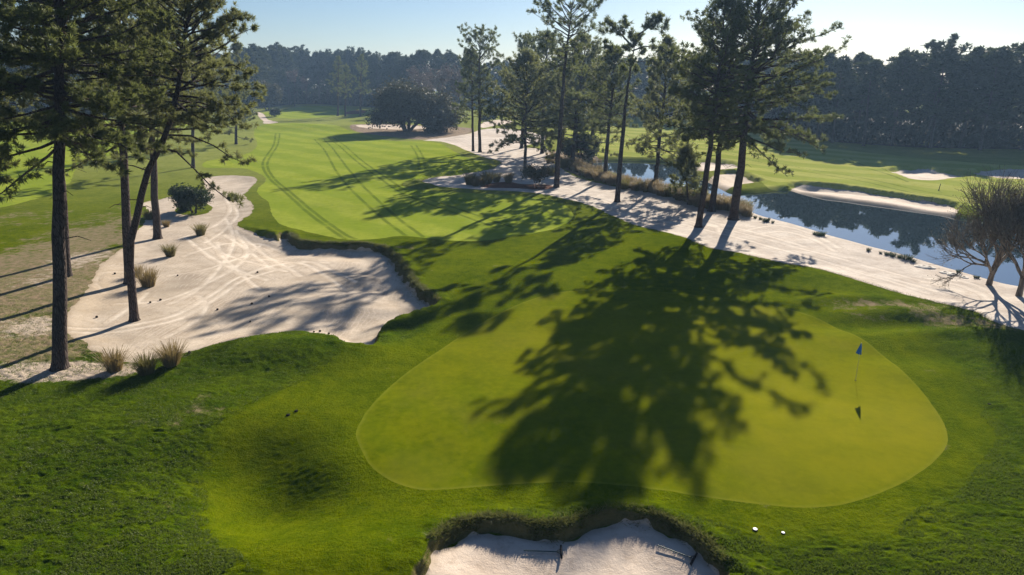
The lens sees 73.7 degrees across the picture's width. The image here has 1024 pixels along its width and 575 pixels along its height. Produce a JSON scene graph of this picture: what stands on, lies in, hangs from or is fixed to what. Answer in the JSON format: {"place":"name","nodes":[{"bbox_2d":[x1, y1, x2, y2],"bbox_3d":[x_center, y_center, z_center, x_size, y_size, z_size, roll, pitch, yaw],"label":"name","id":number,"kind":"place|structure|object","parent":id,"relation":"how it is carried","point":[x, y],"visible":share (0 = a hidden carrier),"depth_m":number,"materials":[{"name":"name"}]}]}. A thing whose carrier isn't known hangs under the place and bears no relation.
{"place":"outdoors","nodes":[
{"label":"outdoors","id":0,"kind":"place"},
{"bbox_2d":[350,124,471,139],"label":"heath ground","id":1,"kind":"structure","parent":0,"point":[417,134],"depth_m":198.96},
{"bbox_2d":[362,75,470,133],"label":"oak tree","id":2,"kind":"object","parent":1,"relation":"on","point":[400,103],"visible":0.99,"depth_m":198.08,"materials":[{"name":"green plant"}]},
{"bbox_2d":[287,232,733,571],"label":"lip grass","id":3,"kind":"structure","parent":0,"point":[423,289],"depth_m":24.84,"materials":[{"name":"plant"}]},
{"bbox_2d":[0,91,1023,574],"bbox_3d":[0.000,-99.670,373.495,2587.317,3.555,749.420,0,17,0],"label":"ground","id":4,"kind":"structure","parent":0,"point":[306,489],"depth_m":33.14,"materials":[{"name":"plant"}]},
{"bbox_2d":[0,1,50,185],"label":"pine tree","id":5,"kind":"object","parent":4,"relation":"on","point":[21,103],"visible":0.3,"depth_m":42.12,"materials":[{"name":"green plant"}]},
{"bbox_2d":[0,2,140,276],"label":"pine tree","id":6,"kind":"object","parent":4,"relation":"on","point":[67,241],"visible":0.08,"depth_m":51.03,"materials":[{"name":"green plant"}]},
{"bbox_2d":[68,342,95,363],"bbox_3d":[-25.392,3.830,40.117,0.962,0.109,4.634,-15,23,-40],"label":"grass patch","id":7,"kind":"object","parent":4,"relation":"on","point":[80,350],"visible":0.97,"depth_m":39.99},
{"bbox_2d":[0,121,187,206],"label":"fairway","id":8,"kind":"structure","parent":4,"relation":"on","point":[34,189],"depth_m":117.08,"materials":[{"name":"plant"}]},
{"bbox_2d":[0,0,189,371],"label":"pine tree","id":9,"kind":"object","parent":4,"relation":"on","point":[59,124],"visible":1,"depth_m":33.24,"materials":[{"name":"green plant"}]},
{"bbox_2d":[88,346,131,372],"bbox_3d":[-21.898,3.949,37.536,3.098,1.400,2.877,0,17,0],"label":"grass clump","id":10,"kind":"object","parent":4,"relation":"on","point":[115,359],"visible":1,"depth_m":37.40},
{"bbox_2d":[113,350,161,375],"bbox_3d":[-19.808,4.144,36.988,2.895,1.303,2.872,-2,17,-7],"label":"grass clump","id":11,"kind":"object","parent":4,"relation":"on","point":[144,365],"visible":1,"depth_m":36.93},
{"bbox_2d":[148,338,190,367],"bbox_3d":[-19.062,3.636,38.055,2.989,1.447,2.848,10,20,28],"label":"grass clump","id":12,"kind":"object","parent":4,"relation":"on","point":[171,357],"visible":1,"depth_m":37.81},
{"bbox_2d":[165,13,229,167],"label":"pine tree","id":13,"kind":"object","parent":4,"relation":"on","point":[192,134],"visible":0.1,"depth_m":118.68,"materials":[{"name":"green plant"}]},
{"bbox_2d":[210,39,258,143],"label":"pine tree","id":14,"kind":"object","parent":4,"relation":"on","point":[237,46],"visible":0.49,"depth_m":158.76,"materials":[{"name":"green plant"}]},
{"bbox_2d":[223,75,266,118],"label":"evergreen tree","id":15,"kind":"object","parent":4,"relation":"on","point":[247,100],"visible":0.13,"depth_m":264.65,"materials":[{"name":"green plant"}]},
{"bbox_2d":[67,175,429,362],"bbox_3d":[-29.750,-6.971,76.168,24.211,1.404,84.047,-7,18,-21],"label":"waste bunker","id":16,"kind":"object","parent":4,"relation":"in","point":[361,295],"visible":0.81,"depth_m":53.22},
{"bbox_2d":[0,0,229,284],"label":"pine tree","id":17,"kind":"object","parent":16,"relation":"on","point":[125,204],"visible":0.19,"depth_m":51.00,"materials":[{"name":"green plant"}]},
{"bbox_2d":[125,266,163,287],"bbox_3d":[-28.759,-0.782,53.503,3.237,1.644,3.396,7,19,21],"label":"grass clump","id":18,"kind":"object","parent":16,"relation":"on","point":[147,280],"visible":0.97,"depth_m":53.42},
{"bbox_2d":[90,2,221,239],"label":"pine tree","id":19,"kind":"object","parent":16,"relation":"on","point":[157,233],"visible":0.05,"depth_m":67.42,"materials":[{"name":"green plant"}]},
{"bbox_2d":[158,243,179,256],"bbox_3d":[-31.357,-3.394,62.382,2.872,1.303,2.896,-10,20,-28],"label":"grass clump","id":20,"kind":"object","parent":16,"relation":"on","point":[169,251],"visible":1,"depth_m":62.39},
{"bbox_2d":[86,0,267,321],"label":"pine tree","id":21,"kind":"object","parent":16,"relation":"on","point":[179,64],"visible":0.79,"depth_m":41.27,"materials":[{"name":"green plant"}]},
{"bbox_2d":[175,204,212,215],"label":"grass island","id":22,"kind":"structure","parent":16,"relation":"on","point":[208,207],"depth_m":82.67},
{"bbox_2d":[167,182,214,213],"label":"bush","id":23,"kind":"object","parent":22,"relation":"on","point":[186,198],"visible":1,"depth_m":80.15,"materials":[{"name":"green plant"}]},
{"bbox_2d":[190,222,209,235],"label":"grass clump","id":24,"kind":"object","parent":16,"relation":"on","point":[199,231],"visible":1,"depth_m":70.66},
{"bbox_2d":[248,55,271,81],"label":"tree","id":25,"kind":"object","parent":4,"relation":"on","point":[255,59],"visible":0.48,"depth_m":336.13,"materials":[{"name":"green plant"}]},
{"bbox_2d":[250,80,282,110],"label":"tree","id":26,"kind":"object","parent":4,"relation":"on","point":[273,91],"visible":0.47,"depth_m":317.54,"materials":[{"name":"plant"}]},
{"bbox_2d":[286,68,310,105],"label":"tree","id":27,"kind":"object","parent":4,"relation":"on","point":[305,83],"visible":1,"depth_m":352.55,"materials":[{"name":"plant"}]},
{"bbox_2d":[264,106,343,118],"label":"putting green","id":28,"kind":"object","parent":4,"relation":"on","point":[310,112],"visible":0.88,"depth_m":302.11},
{"bbox_2d":[326,56,347,115],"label":"pine tree","id":29,"kind":"object","parent":4,"relation":"on","point":[335,67],"visible":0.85,"depth_m":271.58,"materials":[{"name":"green plant"}]},
{"bbox_2d":[337,63,353,116],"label":"pine tree","id":30,"kind":"object","parent":4,"relation":"on","point":[347,71],"visible":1,"depth_m":267.65,"materials":[{"name":"green plant"}]},
{"bbox_2d":[349,53,371,115],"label":"pine tree","id":31,"kind":"object","parent":4,"relation":"on","point":[359,68],"visible":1,"depth_m":267.23,"materials":[{"name":"green plant"}]},
{"bbox_2d":[202,123,572,240],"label":"fairway","id":32,"kind":"structure","parent":4,"relation":"on","point":[337,182],"depth_m":94.36,"materials":[{"name":"plant"}]},
{"bbox_2d":[356,125,423,129],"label":"sand bunker","id":33,"kind":"object","parent":4,"relation":"in","point":[391,127],"visible":0.6,"depth_m":214.30},
{"bbox_2d":[405,61,435,93],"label":"winter tree","id":34,"kind":"object","parent":4,"relation":"on","point":[413,75],"visible":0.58,"depth_m":279.56,"materials":[{"name":"plant"}]},
{"bbox_2d":[418,70,466,102],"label":"winter tree","id":35,"kind":"object","parent":4,"relation":"on","point":[458,79],"visible":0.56,"depth_m":267.62,"materials":[{"name":"plant"}]},
{"bbox_2d":[430,63,463,91],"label":"winter tree","id":36,"kind":"object","parent":4,"relation":"on","point":[445,74],"visible":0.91,"depth_m":261.29,"materials":[{"name":"plant"}]},
{"bbox_2d":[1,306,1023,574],"bbox_3d":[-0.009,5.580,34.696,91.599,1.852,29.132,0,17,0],"label":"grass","id":37,"kind":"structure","parent":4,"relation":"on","point":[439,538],"depth_m":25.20,"materials":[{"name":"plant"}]},
{"bbox_2d":[426,518,718,574],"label":"sand bunker","id":38,"kind":"object","parent":4,"relation":"in","point":[619,548],"visible":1,"depth_m":23.66},
{"bbox_2d":[566,42,650,173],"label":"pine tree","id":39,"kind":"object","parent":4,"relation":"on","point":[611,61],"visible":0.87,"depth_m":102.87,"materials":[{"name":"green plant"}]},
{"bbox_2d":[356,290,947,507],"bbox_3d":[7.366,4.187,39.115,28.971,0.320,27.625,0,17,0],"label":"putting green","id":40,"kind":"object","parent":4,"relation":"on","point":[730,399],"visible":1,"depth_m":33.47,"materials":[{"name":"plant"}]},
{"bbox_2d":[612,34,699,181],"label":"pine tree","id":41,"kind":"object","parent":4,"relation":"on","point":[656,102],"visible":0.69,"depth_m":94.49,"materials":[{"name":"green plant"}]},
{"bbox_2d":[696,162,736,170],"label":"sand bunker","id":42,"kind":"object","parent":4,"relation":"in","point":[712,166],"visible":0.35,"depth_m":127.50},
{"bbox_2d":[708,173,752,190],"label":"sand bunker","id":43,"kind":"object","parent":4,"relation":"in","point":[726,182],"visible":0.57,"depth_m":109.42},
{"bbox_2d":[565,123,1023,208],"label":"fairway","id":44,"kind":"structure","parent":4,"relation":"on","point":[866,172],"depth_m":121.72,"materials":[{"name":"plant"}]},
{"bbox_2d":[892,169,960,179],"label":"sand bunker","id":45,"kind":"object","parent":44,"relation":"on","point":[922,174],"visible":0.89,"depth_m":116.56},
{"bbox_2d":[974,169,1023,178],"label":"sand bunker","id":46,"kind":"object","parent":44,"relation":"on","point":[1020,173],"visible":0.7,"depth_m":119.50},
{"bbox_2d":[791,185,956,217],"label":"sand bunker","id":47,"kind":"object","parent":4,"relation":"in","point":[922,206],"visible":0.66,"depth_m":92.73},
{"bbox_2d":[1008,41,1023,149],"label":"tree","id":48,"kind":"object","parent":4,"relation":"on","point":[1020,47],"visible":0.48,"depth_m":146.54,"materials":[{"name":"green plant"}]},
{"bbox_2d":[2,0,1023,89],"label":"sky","id":49,"kind":"structure","parent":0,"point":[881,29],"materials":[{"name":"blue"}]},
{"bbox_2d":[33,103,1019,148],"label":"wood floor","id":50,"kind":"structure","parent":0,"point":[908,145],"depth_m":163.16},
{"bbox_2d":[241,47,264,81],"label":"tree","id":51,"kind":"object","parent":50,"relation":"on","point":[249,52],"visible":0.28,"depth_m":334.30,"materials":[{"name":"green plant"}]},
{"bbox_2d":[248,44,270,78],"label":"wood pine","id":52,"kind":"object","parent":50,"relation":"on","point":[265,57],"visible":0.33,"depth_m":344.29,"materials":[{"name":"green plant"}]},
{"bbox_2d":[250,43,274,106],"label":"tree","id":53,"kind":"object","parent":50,"relation":"on","point":[263,67],"visible":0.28,"depth_m":342.28,"materials":[{"name":"green plant"}]},
{"bbox_2d":[260,51,283,87],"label":"tree","id":54,"kind":"object","parent":50,"relation":"on","point":[270,65],"visible":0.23,"depth_m":353.68,"materials":[{"name":"green plant"}]},
{"bbox_2d":[268,47,287,105],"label":"tree","id":55,"kind":"object","parent":50,"relation":"on","point":[273,51],"visible":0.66,"depth_m":361.70,"materials":[{"name":"green plant"}]},
{"bbox_2d":[278,46,302,104],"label":"tree","id":56,"kind":"object","parent":50,"relation":"on","point":[287,55],"visible":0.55,"depth_m":371.81,"materials":[{"name":"green plant"}]},
{"bbox_2d":[286,52,308,103],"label":"tree","id":57,"kind":"object","parent":50,"relation":"on","point":[296,57],"visible":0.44,"depth_m":381.52,"materials":[{"name":"green plant"}]},
{"bbox_2d":[297,49,313,103],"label":"tree","id":58,"kind":"object","parent":50,"relation":"on","point":[304,52],"visible":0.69,"depth_m":386.56,"materials":[{"name":"green plant"}]},
{"bbox_2d":[311,49,330,99],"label":"tree","id":59,"kind":"object","parent":50,"relation":"on","point":[322,54],"visible":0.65,"depth_m":389.00,"materials":[{"name":"green plant"}]},
{"bbox_2d":[334,50,358,105],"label":"tree","id":60,"kind":"object","parent":50,"relation":"on","point":[347,53],"visible":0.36,"depth_m":367.96,"materials":[{"name":"green plant"}]},
{"bbox_2d":[347,50,370,106],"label":"tree","id":61,"kind":"object","parent":50,"relation":"on","point":[354,60],"visible":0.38,"depth_m":354.52,"materials":[{"name":"green plant"}]},
{"bbox_2d":[364,54,388,100],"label":"tree","id":62,"kind":"object","parent":50,"relation":"on","point":[374,63],"visible":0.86,"depth_m":341.57,"materials":[{"name":"green plant"}]},
{"bbox_2d":[380,51,402,82],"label":"tree","id":63,"kind":"object","parent":50,"relation":"on","point":[393,55],"visible":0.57,"depth_m":329.85,"materials":[{"name":"green plant"}]},
{"bbox_2d":[395,55,406,81],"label":"tree","id":64,"kind":"object","parent":50,"relation":"on","point":[398,68],"visible":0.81,"depth_m":323.85,"materials":[{"name":"green plant"}]},
{"bbox_2d":[405,49,434,92],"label":"tree","id":65,"kind":"object","parent":50,"relation":"on","point":[419,56],"visible":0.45,"depth_m":307.12,"materials":[{"name":"green plant"}]},
{"bbox_2d":[414,49,437,77],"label":"tree","id":66,"kind":"object","parent":50,"relation":"on","point":[428,54],"visible":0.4,"depth_m":309.92,"materials":[{"name":"green plant"}]},
{"bbox_2d":[429,56,453,90],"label":"tree","id":67,"kind":"object","parent":50,"relation":"on","point":[439,61],"visible":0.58,"depth_m":308.78,"materials":[{"name":"green plant"}]},
{"bbox_2d":[437,51,460,93],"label":"tree","id":68,"kind":"object","parent":50,"relation":"on","point":[449,54],"visible":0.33,"depth_m":314.74,"materials":[{"name":"green plant"}]},
{"bbox_2d":[436,53,466,109],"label":"tree","id":69,"kind":"object","parent":50,"relation":"on","point":[455,59],"visible":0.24,"depth_m":316.73,"materials":[{"name":"green plant"}]},
{"bbox_2d":[486,58,505,104],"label":"tree","id":70,"kind":"object","parent":50,"relation":"on","point":[497,67],"visible":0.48,"depth_m":358.46,"materials":[{"name":"green plant"}]},
{"bbox_2d":[2,80,1023,148],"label":"undergrowth","id":71,"kind":"object","parent":50,"relation":"on","point":[845,127],"visible":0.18,"depth_m":166.27,"materials":[{"name":"green plant"}]},
{"bbox_2d":[629,64,649,116],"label":"tree","id":72,"kind":"object","parent":50,"relation":"on","point":[644,84],"visible":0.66,"depth_m":262.75,"materials":[{"name":"green plant"}]},
{"bbox_2d":[779,57,814,136],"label":"tree","id":73,"kind":"object","parent":50,"relation":"on","point":[789,66],"visible":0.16,"depth_m":177.31,"materials":[{"name":"green plant"}]},
{"bbox_2d":[783,66,834,138],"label":"tree","id":74,"kind":"object","parent":50,"relation":"on","point":[800,112],"visible":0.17,"depth_m":173.27,"materials":[{"name":"green plant"}]},
{"bbox_2d":[797,61,841,139],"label":"tree","id":75,"kind":"object","parent":50,"relation":"on","point":[827,68],"visible":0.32,"depth_m":167.64,"materials":[{"name":"green plant"}]},
{"bbox_2d":[789,51,859,139],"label":"tree","id":76,"kind":"object","parent":50,"relation":"on","point":[831,58],"visible":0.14,"depth_m":167.84,"materials":[{"name":"green plant"}]},
{"bbox_2d":[807,54,871,142],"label":"tree","id":77,"kind":"object","parent":50,"relation":"on","point":[845,64],"visible":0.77,"depth_m":162.01,"materials":[{"name":"green plant"}]},
{"bbox_2d":[838,51,881,133],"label":"tree","id":78,"kind":"object","parent":50,"relation":"on","point":[859,57],"visible":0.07,"depth_m":168.79,"materials":[{"name":"green plant"}]},
{"bbox_2d":[844,54,891,123],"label":"tree","id":79,"kind":"object","parent":50,"relation":"on","point":[868,58],"visible":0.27,"depth_m":164.57,"materials":[{"name":"green plant"}]},
{"bbox_2d":[838,58,900,145],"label":"tree","id":80,"kind":"object","parent":50,"relation":"on","point":[876,66],"visible":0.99,"depth_m":156.05,"materials":[{"name":"green plant"}]},
{"bbox_2d":[870,52,924,145],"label":"tree","id":81,"kind":"object","parent":50,"relation":"on","point":[903,63],"visible":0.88,"depth_m":154.78,"materials":[{"name":"green plant"}]},
{"bbox_2d":[872,47,932,143],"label":"tree","id":82,"kind":"object","parent":50,"relation":"on","point":[892,58],"visible":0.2,"depth_m":158.57,"materials":[{"name":"green plant"}]},
{"bbox_2d":[893,46,988,147],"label":"tree","id":83,"kind":"object","parent":50,"relation":"on","point":[952,60],"visible":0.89,"depth_m":150.19,"materials":[{"name":"green plant"}]},
{"bbox_2d":[912,33,973,145],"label":"tree","id":84,"kind":"object","parent":50,"relation":"on","point":[933,45],"visible":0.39,"depth_m":152.88,"materials":[{"name":"green plant"}]},
{"bbox_2d":[924,45,1017,146],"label":"tree","id":85,"kind":"object","parent":50,"relation":"on","point":[978,50],"visible":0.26,"depth_m":150.64,"materials":[{"name":"green plant"}]},
{"bbox_2d":[946,45,1023,150],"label":"tree","id":86,"kind":"object","parent":50,"relation":"on","point":[1000,57],"visible":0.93,"depth_m":145.09,"materials":[{"name":"green plant"}]},
{"bbox_2d":[952,46,1023,142],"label":"tree","id":87,"kind":"object","parent":50,"relation":"on","point":[1021,109],"visible":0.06,"depth_m":153.70,"materials":[{"name":"green plant"}]},
{"bbox_2d":[969,51,1023,143],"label":"tree","id":88,"kind":"object","parent":50,"relation":"on","point":[1019,101],"visible":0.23,"depth_m":152.56,"materials":[{"name":"green plant"}]},
{"bbox_2d":[548,151,597,174],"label":"heath ground","id":89,"kind":"structure","parent":0,"point":[577,173],"depth_m":136.93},
{"bbox_2d":[529,42,589,151],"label":"pine tree","id":90,"kind":"object","parent":89,"relation":"on","point":[556,86],"visible":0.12,"depth_m":143.72,"materials":[{"name":"green plant"}]},
{"bbox_2d":[536,33,625,161],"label":"pine tree","id":91,"kind":"object","parent":89,"relation":"on","point":[574,126],"visible":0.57,"depth_m":121.10,"materials":[{"name":"green plant"}]},
{"bbox_2d":[561,131,603,163],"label":"evergreen tree","id":92,"kind":"object","parent":89,"relation":"on","point":[566,150],"visible":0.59,"depth_m":128.10,"materials":[{"name":"green plant"}]},
{"bbox_2d":[563,46,627,155],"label":"pine tree","id":93,"kind":"object","parent":89,"relation":"on","point":[588,112],"visible":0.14,"depth_m":135.06,"materials":[{"name":"green plant"}]},
{"bbox_2d":[422,169,1020,329],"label":"path edge grass","id":94,"kind":"structure","parent":0,"point":[982,314],"depth_m":52.84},
{"bbox_2d":[422,128,1023,329],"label":"sand path","id":95,"kind":"structure","parent":0,"point":[790,243],"depth_m":69.58,"materials":[{"name":"sand"}]},
{"bbox_2d":[451,48,493,151],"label":"pine tree","id":96,"kind":"object","parent":95,"relation":"on","point":[463,89],"visible":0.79,"depth_m":145.36,"materials":[{"name":"green plant"}]},
{"bbox_2d":[456,22,501,151],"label":"pine tree","id":97,"kind":"object","parent":95,"relation":"on","point":[475,36],"visible":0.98,"depth_m":142.19,"materials":[{"name":"green plant"}]},
{"bbox_2d":[481,182,552,189],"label":"mulch bed","id":98,"kind":"object","parent":95,"relation":"on","point":[516,185],"visible":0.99,"depth_m":102.15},
{"bbox_2d":[520,164,549,186],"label":"shrub","id":99,"kind":"object","parent":98,"relation":"on","point":[533,173],"visible":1,"depth_m":100.88,"materials":[{"name":"green plant"}]},
{"bbox_2d":[494,31,548,147],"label":"pine tree","id":100,"kind":"object","parent":95,"relation":"on","point":[524,43],"visible":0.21,"depth_m":150.39,"materials":[{"name":"green plant"}]},
{"bbox_2d":[473,46,580,167],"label":"pine tree","id":101,"kind":"object","parent":95,"relation":"on","point":[533,99],"visible":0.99,"depth_m":114.86,"materials":[{"name":"green plant"}]},
{"bbox_2d":[506,27,571,153],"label":"pine tree","id":102,"kind":"object","parent":95,"relation":"on","point":[540,40],"visible":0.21,"depth_m":139.01,"materials":[{"name":"green plant"}]},
{"bbox_2d":[526,0,606,187],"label":"pine tree","id":103,"kind":"object","parent":95,"relation":"on","point":[581,34],"visible":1,"depth_m":94.73,"materials":[{"name":"green plant"}]},
{"bbox_2d":[593,9,679,201],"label":"pine tree","id":104,"kind":"object","parent":95,"relation":"on","point":[653,21],"visible":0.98,"depth_m":83.49,"materials":[{"name":"green plant"}]},
{"bbox_2d":[667,142,708,204],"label":"pine tree","id":105,"kind":"object","parent":95,"relation":"on","point":[684,151],"visible":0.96,"depth_m":85.53,"materials":[{"name":"green plant"}]},
{"bbox_2d":[656,0,772,227],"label":"pine tree","id":106,"kind":"object","parent":95,"relation":"on","point":[726,35],"visible":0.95,"depth_m":68.88,"materials":[{"name":"green plant"}]},
{"bbox_2d":[683,11,769,211],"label":"pine tree","id":107,"kind":"object","parent":95,"relation":"on","point":[713,195],"visible":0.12,"depth_m":80.02,"materials":[{"name":"green plant"}]},
{"bbox_2d":[669,0,851,220],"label":"pine tree","id":108,"kind":"object","parent":95,"relation":"on","point":[781,29],"visible":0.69,"depth_m":71.66,"materials":[{"name":"green plant"}]},
{"bbox_2d":[926,165,1023,286],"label":"bare tree","id":109,"kind":"object","parent":95,"relation":"on","point":[998,261],"visible":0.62,"depth_m":51.27,"materials":[{"name":"brown plant"}]},
{"bbox_2d":[952,161,1023,296],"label":"bare tree","id":110,"kind":"object","parent":95,"relation":"on","point":[1002,225],"visible":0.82,"depth_m":49.31,"materials":[{"name":"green plant"}]},
{"bbox_2d":[586,161,1023,285],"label":"water","id":111,"kind":"structure","parent":0,"point":[901,231],"depth_m":78.58,"materials":[{"name":"liquid"}]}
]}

